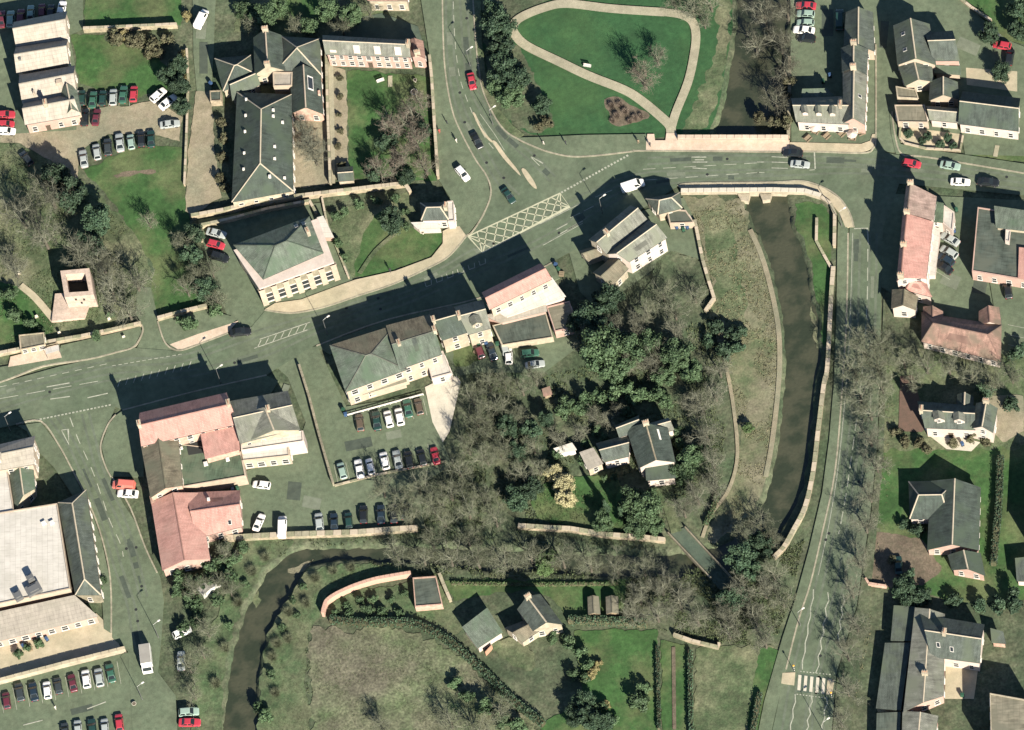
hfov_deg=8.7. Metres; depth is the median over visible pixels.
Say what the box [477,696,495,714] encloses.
shrub
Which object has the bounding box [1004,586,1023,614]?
shrub
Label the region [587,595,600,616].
garden shed
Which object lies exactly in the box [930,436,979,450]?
terrace paving
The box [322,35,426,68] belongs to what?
garden range
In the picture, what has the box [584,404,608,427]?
bare tree
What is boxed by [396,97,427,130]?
bare tree
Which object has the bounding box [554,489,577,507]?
golden conifer
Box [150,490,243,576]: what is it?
building
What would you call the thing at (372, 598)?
shrub
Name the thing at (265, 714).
shrub
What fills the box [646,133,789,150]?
bridge pavement
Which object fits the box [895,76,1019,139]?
long slate inn
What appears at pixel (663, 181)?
road patch
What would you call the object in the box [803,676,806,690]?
zebra stripe
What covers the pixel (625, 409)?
shrub
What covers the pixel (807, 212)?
riverside lawn
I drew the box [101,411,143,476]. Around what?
shop pavement
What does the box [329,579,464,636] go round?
kitchen garden
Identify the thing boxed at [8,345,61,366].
bus stop paving
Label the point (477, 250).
road patch
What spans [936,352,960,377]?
bare tree
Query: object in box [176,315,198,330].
shrub
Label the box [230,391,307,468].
gabled grey bank
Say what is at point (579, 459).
shrub
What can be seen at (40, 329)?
shrub
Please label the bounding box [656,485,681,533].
villa drive
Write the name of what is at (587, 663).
shrub
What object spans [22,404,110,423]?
give way line
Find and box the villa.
[553,415,675,486]
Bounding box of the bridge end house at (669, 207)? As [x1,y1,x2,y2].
[645,192,694,228]
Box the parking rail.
[346,393,423,416]
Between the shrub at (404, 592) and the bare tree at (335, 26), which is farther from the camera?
the bare tree at (335, 26)
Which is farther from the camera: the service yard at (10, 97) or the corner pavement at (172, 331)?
the service yard at (10, 97)
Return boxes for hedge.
[329,614,546,727]
[451,580,617,586]
[567,614,647,628]
[655,645,661,729]
[687,649,693,729]
[703,487,720,525]
[750,691,762,729]
[989,454,1004,565]
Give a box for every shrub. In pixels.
[0,287,18,300]
[6,306,22,323]
[13,648,23,659]
[22,318,37,331]
[23,643,31,651]
[33,639,44,648]
[37,326,45,334]
[91,329,100,341]
[100,576,106,584]
[106,311,114,317]
[108,26,124,46]
[119,29,128,41]
[123,33,134,48]
[131,32,147,49]
[143,45,153,59]
[146,35,159,52]
[152,46,164,59]
[160,32,174,43]
[171,582,186,597]
[172,569,186,583]
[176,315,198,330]
[176,620,189,637]
[178,49,185,58]
[182,10,192,21]
[183,590,197,608]
[185,572,202,587]
[189,596,202,613]
[190,614,205,628]
[194,578,205,597]
[200,562,217,578]
[205,576,218,590]
[208,303,222,317]
[209,590,224,607]
[210,554,232,570]
[214,117,227,127]
[214,172,225,183]
[215,151,228,162]
[218,131,227,144]
[218,540,232,553]
[219,183,231,191]
[222,567,238,583]
[223,621,233,630]
[224,553,242,564]
[235,539,250,553]
[241,579,249,587]
[253,701,263,713]
[258,707,273,722]
[266,669,274,679]
[278,623,286,632]
[290,594,296,604]
[292,612,301,618]
[299,583,307,589]
[330,211,341,221]
[331,608,339,615]
[332,237,343,247]
[334,142,341,149]
[336,75,343,80]
[336,127,343,134]
[336,161,345,166]
[337,93,343,100]
[339,253,347,262]
[340,206,348,217]
[342,601,351,608]
[344,607,354,617]
[353,197,364,209]
[355,595,364,604]
[360,604,375,616]
[367,595,378,602]
[370,195,382,204]
[376,606,387,616]
[387,595,395,603]
[390,193,400,203]
[393,607,404,615]
[400,589,408,596]
[401,208,410,214]
[402,221,409,230]
[447,676,462,689]
[458,690,475,701]
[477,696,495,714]
[490,711,511,728]
[508,717,527,729]
[533,122,544,132]
[540,115,553,128]
[545,457,553,465]
[547,631,557,644]
[551,449,563,459]
[555,404,570,420]
[558,393,576,412]
[560,633,575,650]
[566,667,580,681]
[571,401,589,415]
[573,645,589,659]
[576,451,583,465]
[578,391,593,407]
[579,672,590,682]
[580,438,589,448]
[581,658,594,669]
[586,671,595,680]
[588,664,599,673]
[590,387,606,403]
[590,701,608,713]
[591,424,600,436]
[595,660,602,665]
[599,432,608,441]
[600,700,610,709]
[601,474,609,482]
[605,382,621,402]
[610,473,617,480]
[613,716,619,725]
[617,404,629,416]
[618,380,635,399]
[625,389,639,406]
[626,411,636,418]
[629,689,649,712]
[632,386,652,400]
[636,682,652,694]
[646,385,666,402]
[648,487,657,497]
[657,394,673,409]
[670,426,681,438]
[672,437,685,449]
[700,332,715,348]
[706,319,724,333]
[716,340,733,361]
[723,325,743,341]
[727,342,745,352]
[737,325,747,336]
[741,422,754,432]
[753,111,766,124]
[768,115,781,126]
[780,90,791,101]
[780,112,792,129]
[782,76,796,86]
[887,555,895,564]
[889,427,902,437]
[892,587,899,599]
[899,519,910,530]
[900,434,909,448]
[904,567,914,578]
[908,523,925,537]
[913,437,923,447]
[921,444,932,454]
[923,587,932,605]
[944,593,963,607]
[947,437,959,448]
[966,433,976,443]
[972,598,987,613]
[975,381,996,399]
[980,438,991,446]
[990,593,1006,615]
[1002,396,1019,411]
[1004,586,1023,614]
[1007,342,1023,360]
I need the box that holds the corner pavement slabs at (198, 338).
[170,321,237,348]
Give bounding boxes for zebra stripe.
[797,675,800,689]
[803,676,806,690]
[809,676,812,691]
[815,677,818,692]
[821,678,824,693]
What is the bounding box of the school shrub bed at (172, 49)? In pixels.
[104,29,184,65]
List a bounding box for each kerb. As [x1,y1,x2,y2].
[0,325,143,382]
[16,419,111,633]
[100,414,115,476]
[111,477,157,572]
[122,374,266,410]
[157,321,227,350]
[264,0,491,313]
[316,260,555,345]
[472,0,876,156]
[677,180,854,226]
[781,672,794,684]
[785,233,848,668]
[826,680,833,693]
[891,111,1023,173]
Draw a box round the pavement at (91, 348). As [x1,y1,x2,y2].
[0,327,141,380]
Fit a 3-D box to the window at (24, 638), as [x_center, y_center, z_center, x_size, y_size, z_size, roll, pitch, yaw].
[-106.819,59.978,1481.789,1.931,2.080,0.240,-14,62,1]
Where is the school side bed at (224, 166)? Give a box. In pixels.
[213,110,234,204]
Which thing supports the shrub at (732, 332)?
on the river meadow at (755, 389)
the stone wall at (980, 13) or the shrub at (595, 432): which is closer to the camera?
the shrub at (595, 432)
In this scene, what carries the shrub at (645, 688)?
on the garden lawn at (627, 657)
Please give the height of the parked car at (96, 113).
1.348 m
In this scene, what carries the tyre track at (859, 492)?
on the river road at (830, 665)
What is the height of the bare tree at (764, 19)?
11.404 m
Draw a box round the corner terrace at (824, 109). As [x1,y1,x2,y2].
[791,7,875,133]
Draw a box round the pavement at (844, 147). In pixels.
[790,134,874,151]
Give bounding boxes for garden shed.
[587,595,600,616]
[605,595,618,616]
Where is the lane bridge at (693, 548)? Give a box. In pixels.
[667,526,736,589]
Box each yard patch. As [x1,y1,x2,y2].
[70,704,92,714]
[196,21,206,38]
[200,42,207,73]
[281,384,289,391]
[287,481,301,500]
[302,495,321,509]
[345,437,372,451]
[385,429,401,439]
[822,9,832,35]
[878,21,888,47]
[940,273,960,289]
[957,37,980,55]
[972,280,986,294]
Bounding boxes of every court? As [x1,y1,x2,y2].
[294,112,327,187]
[444,317,579,376]
[881,194,1023,354]
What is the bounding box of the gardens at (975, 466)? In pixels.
[870,444,1023,603]
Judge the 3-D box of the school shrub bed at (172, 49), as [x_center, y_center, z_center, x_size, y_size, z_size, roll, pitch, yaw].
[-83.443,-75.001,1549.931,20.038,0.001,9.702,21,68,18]
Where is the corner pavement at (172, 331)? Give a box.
[158,309,233,348]
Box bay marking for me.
[425,259,485,286]
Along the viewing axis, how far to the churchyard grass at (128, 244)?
1527.06 m
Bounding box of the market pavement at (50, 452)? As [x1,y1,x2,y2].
[18,422,110,631]
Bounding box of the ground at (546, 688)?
[0,0,1023,729]
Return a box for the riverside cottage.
[505,592,563,645]
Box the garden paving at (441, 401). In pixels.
[425,376,460,441]
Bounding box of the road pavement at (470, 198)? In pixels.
[421,0,489,234]
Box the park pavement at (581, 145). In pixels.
[519,134,646,155]
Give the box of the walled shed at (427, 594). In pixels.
[413,576,443,610]
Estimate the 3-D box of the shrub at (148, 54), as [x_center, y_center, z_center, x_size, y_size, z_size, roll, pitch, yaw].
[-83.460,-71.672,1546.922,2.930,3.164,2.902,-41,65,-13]
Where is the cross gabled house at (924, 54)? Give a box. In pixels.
[893,18,960,91]
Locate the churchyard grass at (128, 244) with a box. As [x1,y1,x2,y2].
[0,142,154,359]
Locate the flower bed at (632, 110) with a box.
[604,96,649,125]
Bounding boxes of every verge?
[748,647,778,729]
[833,297,886,729]
[967,0,1023,43]
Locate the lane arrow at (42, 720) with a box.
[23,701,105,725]
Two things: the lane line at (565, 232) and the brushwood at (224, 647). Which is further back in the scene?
the lane line at (565, 232)
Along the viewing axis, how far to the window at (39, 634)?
1481.76 m
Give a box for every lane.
[136,287,173,350]
[193,0,215,91]
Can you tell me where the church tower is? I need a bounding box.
[52,268,97,322]
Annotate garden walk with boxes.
[388,76,391,86]
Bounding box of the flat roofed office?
[972,206,1023,287]
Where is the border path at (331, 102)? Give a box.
[328,60,334,183]
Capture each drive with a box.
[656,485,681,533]
[989,395,1023,441]
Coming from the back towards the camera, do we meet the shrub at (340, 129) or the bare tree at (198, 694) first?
the shrub at (340, 129)
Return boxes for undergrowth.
[256,530,654,556]
[326,562,589,590]
[425,316,725,533]
[624,541,804,645]
[845,312,894,702]
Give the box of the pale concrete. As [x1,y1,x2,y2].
[966,68,1016,90]
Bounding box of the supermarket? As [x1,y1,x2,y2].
[0,471,103,646]
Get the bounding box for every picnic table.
[803,134,811,142]
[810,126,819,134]
[821,131,830,139]
[836,131,845,137]
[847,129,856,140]
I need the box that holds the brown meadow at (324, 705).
[306,625,535,729]
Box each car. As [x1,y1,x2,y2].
[0,10,5,27]
[0,110,15,119]
[0,120,14,127]
[0,127,15,135]
[1,692,11,709]
[6,10,14,27]
[14,683,24,701]
[16,9,25,20]
[19,151,33,166]
[27,5,34,18]
[28,681,38,701]
[37,3,45,16]
[42,681,51,699]
[46,4,54,14]
[53,677,62,694]
[57,1,66,12]
[61,722,68,729]
[67,674,77,692]
[73,720,81,729]
[78,90,85,105]
[78,149,88,168]
[80,109,89,126]
[80,669,91,688]
[87,718,96,729]
[88,91,97,108]
[91,109,100,125]
[92,144,101,160]
[93,668,104,687]
[98,90,106,105]
[100,718,108,729]
[103,138,112,155]
[105,663,116,683]
[108,89,117,105]
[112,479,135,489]
[114,133,124,152]
[114,714,123,729]
[117,488,138,498]
[118,86,127,103]
[126,134,135,149]
[129,86,137,101]
[136,131,145,147]
[146,130,155,147]
[149,87,166,102]
[158,94,176,110]
[160,120,179,129]
[172,626,191,639]
[177,651,185,670]
[178,706,198,717]
[178,717,200,727]
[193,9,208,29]
[205,227,226,238]
[206,239,224,249]
[209,251,229,262]
[229,326,250,337]
[252,479,270,489]
[252,513,265,531]
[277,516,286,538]
[314,513,323,530]
[329,513,338,529]
[337,462,347,479]
[344,512,352,529]
[354,414,364,431]
[354,459,364,478]
[358,505,367,523]
[365,458,374,474]
[371,410,381,430]
[376,504,385,523]
[379,452,389,469]
[383,410,393,427]
[390,505,398,523]
[392,450,402,469]
[394,408,404,425]
[401,502,409,519]
[402,398,413,418]
[404,451,413,468]
[414,398,423,415]
[416,449,426,466]
[430,446,440,464]
[454,165,469,181]
[467,72,476,89]
[470,132,482,149]
[473,344,484,359]
[486,342,497,361]
[499,342,509,355]
[501,187,515,203]
[505,348,512,364]
[520,349,539,358]
[525,359,544,369]
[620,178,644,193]
[782,148,802,157]
[790,160,809,168]
[793,25,814,34]
[795,0,816,9]
[796,18,814,26]
[797,9,814,18]
[797,33,815,43]
[834,9,844,30]
[894,556,902,574]
[902,158,921,168]
[937,259,953,274]
[938,253,954,266]
[939,161,960,171]
[939,245,958,259]
[940,232,960,246]
[950,178,970,186]
[977,177,999,187]
[992,40,1011,50]
[1002,283,1012,299]
[1005,49,1014,65]
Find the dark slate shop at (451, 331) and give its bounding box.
[428,305,469,352]
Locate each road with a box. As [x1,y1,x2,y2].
[41,404,176,729]
[443,0,519,189]
[773,222,883,729]
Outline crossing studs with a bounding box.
[796,671,830,697]
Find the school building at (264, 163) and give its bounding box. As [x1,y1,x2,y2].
[214,25,324,206]
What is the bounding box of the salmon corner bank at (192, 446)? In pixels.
[136,392,248,499]
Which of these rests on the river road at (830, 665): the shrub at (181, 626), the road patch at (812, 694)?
the road patch at (812, 694)
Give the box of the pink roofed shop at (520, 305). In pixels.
[482,263,575,348]
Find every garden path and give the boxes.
[358,233,396,273]
[993,145,998,156]
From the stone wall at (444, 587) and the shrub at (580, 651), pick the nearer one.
the shrub at (580, 651)
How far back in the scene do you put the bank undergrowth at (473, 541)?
1480.97 m
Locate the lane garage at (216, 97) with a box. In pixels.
[210,90,222,105]
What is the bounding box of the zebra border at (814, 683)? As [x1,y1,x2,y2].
[796,673,831,694]
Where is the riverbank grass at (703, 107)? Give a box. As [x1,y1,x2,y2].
[682,0,731,134]
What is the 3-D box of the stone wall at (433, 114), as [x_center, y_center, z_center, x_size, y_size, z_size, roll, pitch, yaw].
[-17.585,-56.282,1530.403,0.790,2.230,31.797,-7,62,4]
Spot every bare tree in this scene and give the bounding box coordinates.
[0,182,43,242]
[0,243,31,288]
[16,206,64,250]
[27,165,73,213]
[60,230,110,269]
[77,244,124,276]
[95,263,129,317]
[108,293,151,328]
[112,261,156,293]
[137,208,159,230]
[168,232,195,251]
[171,274,199,299]
[174,652,200,680]
[182,572,210,598]
[184,677,203,707]
[185,258,208,285]
[189,642,213,660]
[193,615,220,640]
[196,258,229,280]
[200,571,234,591]
[203,288,229,306]
[214,539,239,562]
[215,577,246,598]
[240,11,260,34]
[284,13,303,35]
[292,128,332,158]
[293,113,313,143]
[300,147,330,167]
[329,16,355,34]
[359,0,382,20]
[361,154,397,185]
[365,472,396,501]
[372,713,392,729]
[376,106,412,138]
[381,532,410,569]
[383,140,418,175]
[385,483,420,515]
[393,499,423,525]
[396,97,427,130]
[401,122,430,156]
[402,467,437,503]
[405,544,440,569]
[407,89,431,111]
[409,152,442,178]
[415,482,448,519]
[419,524,443,551]
[424,478,470,503]
[429,497,454,537]
[434,536,470,575]
[436,704,465,729]
[442,452,473,482]
[451,488,482,522]
[452,379,488,412]
[454,541,496,570]
[455,428,480,459]
[455,526,482,556]
[456,710,497,729]
[460,400,492,436]
[465,438,502,471]
[467,479,500,508]
[474,391,515,417]
[474,415,504,446]
[475,367,503,402]
[477,432,517,463]
[478,497,506,532]
[482,693,513,725]
[485,543,526,575]
[492,364,513,393]
[496,437,525,462]
[503,457,536,482]
[508,402,535,428]
[509,376,539,398]
[511,537,549,568]
[521,365,546,386]
[522,429,542,458]
[525,458,554,475]
[542,539,578,569]
[549,425,565,452]
[570,323,593,352]
[570,424,590,440]
[574,545,603,577]
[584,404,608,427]
[596,411,615,431]
[597,312,627,332]
[601,544,629,584]
[607,402,624,421]
[614,597,651,628]
[619,579,655,611]
[621,348,645,374]
[624,55,662,92]
[625,303,653,336]
[625,553,661,580]
[636,296,657,323]
[639,340,664,377]
[639,599,675,625]
[640,564,680,598]
[648,43,667,69]
[649,279,678,315]
[656,299,692,320]
[657,575,698,616]
[659,0,682,13]
[661,315,697,344]
[665,494,700,517]
[673,389,708,411]
[674,0,715,22]
[674,599,714,636]
[683,280,707,309]
[683,414,722,446]
[684,473,712,513]
[685,387,718,425]
[695,0,725,15]
[695,11,712,28]
[696,467,733,502]
[700,439,726,477]
[702,373,729,408]
[703,355,736,378]
[712,597,744,632]
[712,614,741,644]
[723,570,762,604]
[731,518,753,543]
[737,28,769,59]
[738,0,787,28]
[738,597,770,634]
[743,509,780,533]
[750,567,781,609]
[750,619,778,652]
[757,78,790,117]
[757,557,790,582]
[760,526,786,549]
[761,586,798,615]
[762,25,797,55]
[765,51,801,83]
[768,0,801,22]
[829,637,865,668]
[829,703,852,729]
[834,670,865,704]
[835,349,874,383]
[835,371,881,410]
[839,569,862,606]
[840,323,886,365]
[841,609,871,642]
[843,541,875,571]
[845,509,883,535]
[846,392,893,429]
[851,473,886,510]
[854,421,886,457]
[857,336,900,390]
[858,452,894,476]
[863,366,896,401]
[864,323,899,354]
[886,346,919,371]
[901,368,923,393]
[910,347,947,378]
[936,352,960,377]
[951,360,989,385]
[978,365,1004,395]
[996,355,1023,387]
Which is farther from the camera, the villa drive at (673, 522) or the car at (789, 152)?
the car at (789, 152)
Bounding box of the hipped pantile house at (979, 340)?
[921,305,1001,367]
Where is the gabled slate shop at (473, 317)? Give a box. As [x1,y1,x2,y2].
[454,299,492,346]
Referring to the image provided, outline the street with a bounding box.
[0,142,1023,427]
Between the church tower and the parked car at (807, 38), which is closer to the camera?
the church tower
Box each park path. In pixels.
[511,0,675,132]
[664,9,699,129]
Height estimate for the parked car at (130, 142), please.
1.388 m
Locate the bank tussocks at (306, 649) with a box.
[264,566,403,729]
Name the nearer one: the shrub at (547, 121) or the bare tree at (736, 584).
the bare tree at (736, 584)
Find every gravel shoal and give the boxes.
[253,592,260,606]
[288,559,313,573]
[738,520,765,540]
[810,306,818,347]
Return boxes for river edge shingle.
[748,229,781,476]
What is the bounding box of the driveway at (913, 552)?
[862,532,941,587]
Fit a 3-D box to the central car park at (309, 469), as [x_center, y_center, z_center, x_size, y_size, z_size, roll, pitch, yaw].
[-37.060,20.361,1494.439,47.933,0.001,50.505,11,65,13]
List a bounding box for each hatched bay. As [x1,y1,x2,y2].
[117,362,190,386]
[254,322,309,348]
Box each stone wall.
[0,321,141,356]
[0,646,126,684]
[83,22,177,32]
[157,304,207,320]
[183,48,189,186]
[191,182,411,219]
[199,199,317,242]
[224,525,417,542]
[298,364,334,485]
[321,196,349,278]
[321,571,411,616]
[325,55,331,186]
[335,460,445,486]
[428,54,439,178]
[438,573,451,601]
[518,523,665,543]
[673,633,720,649]
[677,135,788,139]
[681,187,821,199]
[693,219,715,313]
[772,266,835,558]
[787,56,790,137]
[815,217,831,268]
[820,195,835,247]
[864,577,886,588]
[899,127,963,151]
[960,0,991,21]
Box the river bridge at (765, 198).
[733,152,771,203]
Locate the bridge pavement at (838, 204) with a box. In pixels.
[678,181,852,227]
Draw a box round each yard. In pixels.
[0,0,82,133]
[0,613,119,677]
[198,203,352,327]
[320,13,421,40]
[489,637,534,670]
[569,197,700,302]
[791,0,1023,155]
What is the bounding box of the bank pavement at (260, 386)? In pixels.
[123,376,278,423]
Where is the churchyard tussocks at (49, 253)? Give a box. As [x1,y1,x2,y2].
[0,154,146,346]
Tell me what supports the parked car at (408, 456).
on the central car park at (309, 469)
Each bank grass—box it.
[190,539,293,729]
[256,563,405,729]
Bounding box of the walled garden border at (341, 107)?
[333,67,348,179]
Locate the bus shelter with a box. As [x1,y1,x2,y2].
[19,332,46,353]
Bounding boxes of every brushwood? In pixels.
[209,676,222,688]
[219,641,232,652]
[230,596,245,607]
[245,564,259,578]
[260,550,271,562]
[266,650,277,661]
[268,686,280,698]
[271,636,284,648]
[280,605,293,616]
[281,630,293,644]
[300,597,312,607]
[309,571,320,582]
[327,565,337,575]
[344,561,355,572]
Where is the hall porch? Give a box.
[317,216,333,240]
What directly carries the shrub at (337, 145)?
on the walled garden border at (341, 107)
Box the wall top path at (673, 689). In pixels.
[672,647,675,729]
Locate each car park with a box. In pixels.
[0,101,182,178]
[0,653,131,729]
[235,346,450,533]
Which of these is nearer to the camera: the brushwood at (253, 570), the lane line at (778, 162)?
the brushwood at (253, 570)
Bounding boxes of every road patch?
[6,387,15,392]
[82,469,91,487]
[94,498,107,520]
[101,478,114,500]
[119,576,130,597]
[127,541,136,556]
[133,562,138,568]
[133,630,140,646]
[236,354,257,363]
[348,301,367,308]
[424,272,437,280]
[447,32,452,44]
[449,68,454,76]
[463,37,468,54]
[465,62,471,85]
[466,123,472,133]
[475,241,494,252]
[495,125,507,139]
[507,137,518,147]
[507,247,527,257]
[542,168,549,175]
[576,213,585,221]
[656,179,670,183]
[667,172,685,175]
[670,157,690,161]
[713,157,722,160]
[790,157,805,161]
[808,687,814,710]
[826,157,843,162]
[832,159,855,161]
[854,239,858,252]
[854,253,857,260]
[861,169,871,172]
[866,366,871,389]
[870,276,873,297]
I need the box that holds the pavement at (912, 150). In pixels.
[889,111,1023,171]
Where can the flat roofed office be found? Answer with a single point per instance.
(999, 243)
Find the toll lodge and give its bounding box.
[411,201,456,233]
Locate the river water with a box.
[223,0,820,729]
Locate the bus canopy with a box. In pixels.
[45,345,60,357]
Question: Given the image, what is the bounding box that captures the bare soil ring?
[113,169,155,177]
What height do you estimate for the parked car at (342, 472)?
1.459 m
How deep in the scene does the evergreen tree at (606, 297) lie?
1499.91 m
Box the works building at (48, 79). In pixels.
[12,11,81,132]
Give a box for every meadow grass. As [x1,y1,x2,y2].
[311,630,536,729]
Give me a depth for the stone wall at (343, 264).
1517.49 m
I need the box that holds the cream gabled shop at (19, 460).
[0,436,39,509]
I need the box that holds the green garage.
[462,608,502,655]
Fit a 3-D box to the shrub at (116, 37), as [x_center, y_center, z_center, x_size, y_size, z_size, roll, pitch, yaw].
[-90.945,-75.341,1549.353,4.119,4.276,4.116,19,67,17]
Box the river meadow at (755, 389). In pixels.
[683,195,776,543]
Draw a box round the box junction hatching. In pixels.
[468,193,569,251]
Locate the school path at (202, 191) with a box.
[185,91,221,213]
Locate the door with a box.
[485,645,492,655]
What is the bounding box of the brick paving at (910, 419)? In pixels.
[899,376,924,431]
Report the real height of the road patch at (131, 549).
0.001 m
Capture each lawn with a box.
[0,282,53,347]
[71,34,184,101]
[83,0,182,25]
[84,146,214,315]
[286,0,320,19]
[347,70,436,180]
[354,211,442,277]
[444,578,625,620]
[453,343,479,366]
[482,0,732,137]
[531,475,628,532]
[541,628,657,729]
[660,640,688,729]
[795,201,832,346]
[964,151,1023,161]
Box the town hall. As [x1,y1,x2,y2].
[233,216,340,305]
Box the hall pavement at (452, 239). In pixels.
[266,226,465,311]
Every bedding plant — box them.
[608,102,615,108]
[613,111,620,118]
[616,101,623,106]
[620,106,628,113]
[631,114,637,120]
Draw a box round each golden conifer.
[543,463,563,481]
[552,473,575,491]
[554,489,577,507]
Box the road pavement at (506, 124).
[474,0,523,137]
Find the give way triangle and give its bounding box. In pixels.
[61,429,68,443]
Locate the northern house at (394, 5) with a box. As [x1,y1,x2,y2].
[367,0,408,10]
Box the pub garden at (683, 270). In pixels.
[646,251,710,310]
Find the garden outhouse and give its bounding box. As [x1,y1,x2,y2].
[337,166,354,185]
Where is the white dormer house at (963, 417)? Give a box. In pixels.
[917,392,997,442]
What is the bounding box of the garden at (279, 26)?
[234,0,383,37]
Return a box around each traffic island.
[473,112,492,141]
[493,140,520,175]
[522,168,536,188]
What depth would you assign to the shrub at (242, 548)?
1485.49 m
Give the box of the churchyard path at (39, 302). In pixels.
[18,283,52,322]
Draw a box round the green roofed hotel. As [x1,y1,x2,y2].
[329,314,453,404]
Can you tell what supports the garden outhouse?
on the ground at (546, 688)
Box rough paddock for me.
[693,645,773,729]
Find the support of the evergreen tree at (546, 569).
on the ground at (546, 688)
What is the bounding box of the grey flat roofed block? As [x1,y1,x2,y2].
[989,693,1023,729]
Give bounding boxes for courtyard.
[945,666,977,698]
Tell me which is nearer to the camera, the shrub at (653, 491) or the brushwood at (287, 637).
the brushwood at (287, 637)
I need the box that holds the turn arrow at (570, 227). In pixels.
[557,221,582,233]
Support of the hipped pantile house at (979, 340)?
on the court at (962, 301)
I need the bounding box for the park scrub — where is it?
[481,0,553,132]
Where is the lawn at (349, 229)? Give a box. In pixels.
[330,191,442,277]
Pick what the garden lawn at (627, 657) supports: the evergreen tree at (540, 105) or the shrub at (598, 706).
the shrub at (598, 706)
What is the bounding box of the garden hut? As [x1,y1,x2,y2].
[542,386,551,398]
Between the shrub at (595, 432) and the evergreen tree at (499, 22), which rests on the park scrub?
the evergreen tree at (499, 22)
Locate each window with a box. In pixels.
[9,638,16,644]
[21,635,30,641]
[35,632,42,637]
[48,629,56,634]
[61,625,69,631]
[74,622,81,627]
[87,619,95,624]
[184,565,191,570]
[245,463,253,467]
[257,461,266,466]
[266,292,274,301]
[270,460,277,465]
[278,287,286,297]
[282,459,289,464]
[290,283,298,293]
[302,279,310,289]
[313,115,319,120]
[314,275,321,285]
[326,271,333,280]
[351,388,359,395]
[354,396,361,402]
[366,383,373,389]
[381,378,388,384]
[395,372,403,379]
[539,631,545,636]
[658,480,665,484]
[901,311,907,316]
[903,122,908,127]
[934,699,940,705]
[948,101,954,106]
[979,129,985,134]
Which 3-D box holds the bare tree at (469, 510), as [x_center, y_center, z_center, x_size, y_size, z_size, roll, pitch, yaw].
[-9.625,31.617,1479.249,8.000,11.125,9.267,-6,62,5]
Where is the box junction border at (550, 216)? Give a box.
[468,193,570,252]
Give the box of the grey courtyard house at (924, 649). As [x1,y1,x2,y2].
[876,605,1005,729]
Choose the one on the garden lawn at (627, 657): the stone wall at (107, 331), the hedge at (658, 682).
the hedge at (658, 682)
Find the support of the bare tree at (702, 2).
on the park lawn at (608, 45)
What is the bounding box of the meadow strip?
[701,209,747,339]
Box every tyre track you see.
[0,172,1022,396]
[0,173,773,403]
[49,419,145,674]
[56,415,143,643]
[81,414,140,598]
[88,412,147,596]
[445,0,502,188]
[452,0,519,194]
[459,0,550,181]
[466,0,555,176]
[647,154,1023,177]
[647,161,1022,183]
[781,233,853,729]
[803,233,870,729]
[810,233,877,729]
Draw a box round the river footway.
[759,216,847,729]
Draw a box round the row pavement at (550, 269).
[316,263,559,354]
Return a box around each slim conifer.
[602,499,610,512]
[618,506,625,519]
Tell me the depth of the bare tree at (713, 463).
1478.09 m
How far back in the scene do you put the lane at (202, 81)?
1547.49 m
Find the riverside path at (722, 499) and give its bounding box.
[701,367,738,537]
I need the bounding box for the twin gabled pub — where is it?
[579,205,667,288]
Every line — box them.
[0,364,104,398]
[0,663,120,712]
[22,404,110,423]
[46,383,107,399]
[70,418,123,555]
[112,354,180,365]
[334,447,431,481]
[453,1,492,147]
[477,114,503,148]
[540,204,582,244]
[561,154,627,192]
[649,172,756,179]
[651,163,750,168]
[692,157,706,168]
[757,156,787,172]
[790,694,795,729]
[802,589,813,669]
[806,695,812,729]
[815,592,828,672]
[818,233,852,574]
[821,696,827,729]
[837,597,844,639]
[838,249,867,533]
[854,228,868,243]
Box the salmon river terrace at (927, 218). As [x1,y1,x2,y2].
[891,179,955,317]
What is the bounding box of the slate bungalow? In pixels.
[908,478,984,580]
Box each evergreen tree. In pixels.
[38,162,72,191]
[54,174,88,214]
[73,230,105,257]
[80,202,110,236]
[156,67,175,84]
[165,54,188,76]
[167,74,191,93]
[170,96,191,115]
[177,243,203,267]
[183,223,205,243]
[191,276,217,301]
[231,0,255,19]
[247,1,280,31]
[270,0,288,17]
[300,16,319,35]
[313,0,340,22]
[338,2,362,30]
[365,163,380,181]
[373,130,398,152]
[378,204,403,235]
[396,167,416,185]
[413,122,431,142]
[479,8,518,41]
[480,0,503,18]
[484,33,514,55]
[485,75,505,95]
[486,48,521,84]
[494,85,524,109]
[495,412,518,441]
[501,66,531,91]
[502,484,528,511]
[506,440,527,462]
[517,419,542,441]
[519,476,544,500]
[531,94,552,115]
[535,549,558,564]
[535,560,553,576]
[537,409,553,429]
[564,702,582,728]
[565,313,590,340]
[570,689,596,709]
[571,300,610,329]
[575,705,600,729]
[579,325,620,372]
[587,317,615,343]
[589,712,616,729]
[591,281,625,313]
[591,508,613,532]
[595,353,630,385]
[609,327,646,370]
[617,484,644,515]
[623,510,650,540]
[632,491,663,525]
[635,328,665,357]
[647,516,664,536]
[650,364,675,386]
[659,337,695,372]
[669,461,697,485]
[676,444,702,470]
[678,358,702,384]
[693,442,711,464]
[714,584,748,613]
[722,540,758,574]
[737,557,766,582]
[745,530,775,559]
[892,573,916,600]
[899,587,926,607]
[903,128,913,138]
[918,136,926,144]
[923,131,931,140]
[935,139,944,147]
[943,132,952,141]
[949,141,957,148]
[978,21,998,44]
[991,60,1010,83]
[1005,0,1023,21]
[1006,19,1023,41]
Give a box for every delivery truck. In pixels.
[139,643,153,673]
[197,578,220,598]

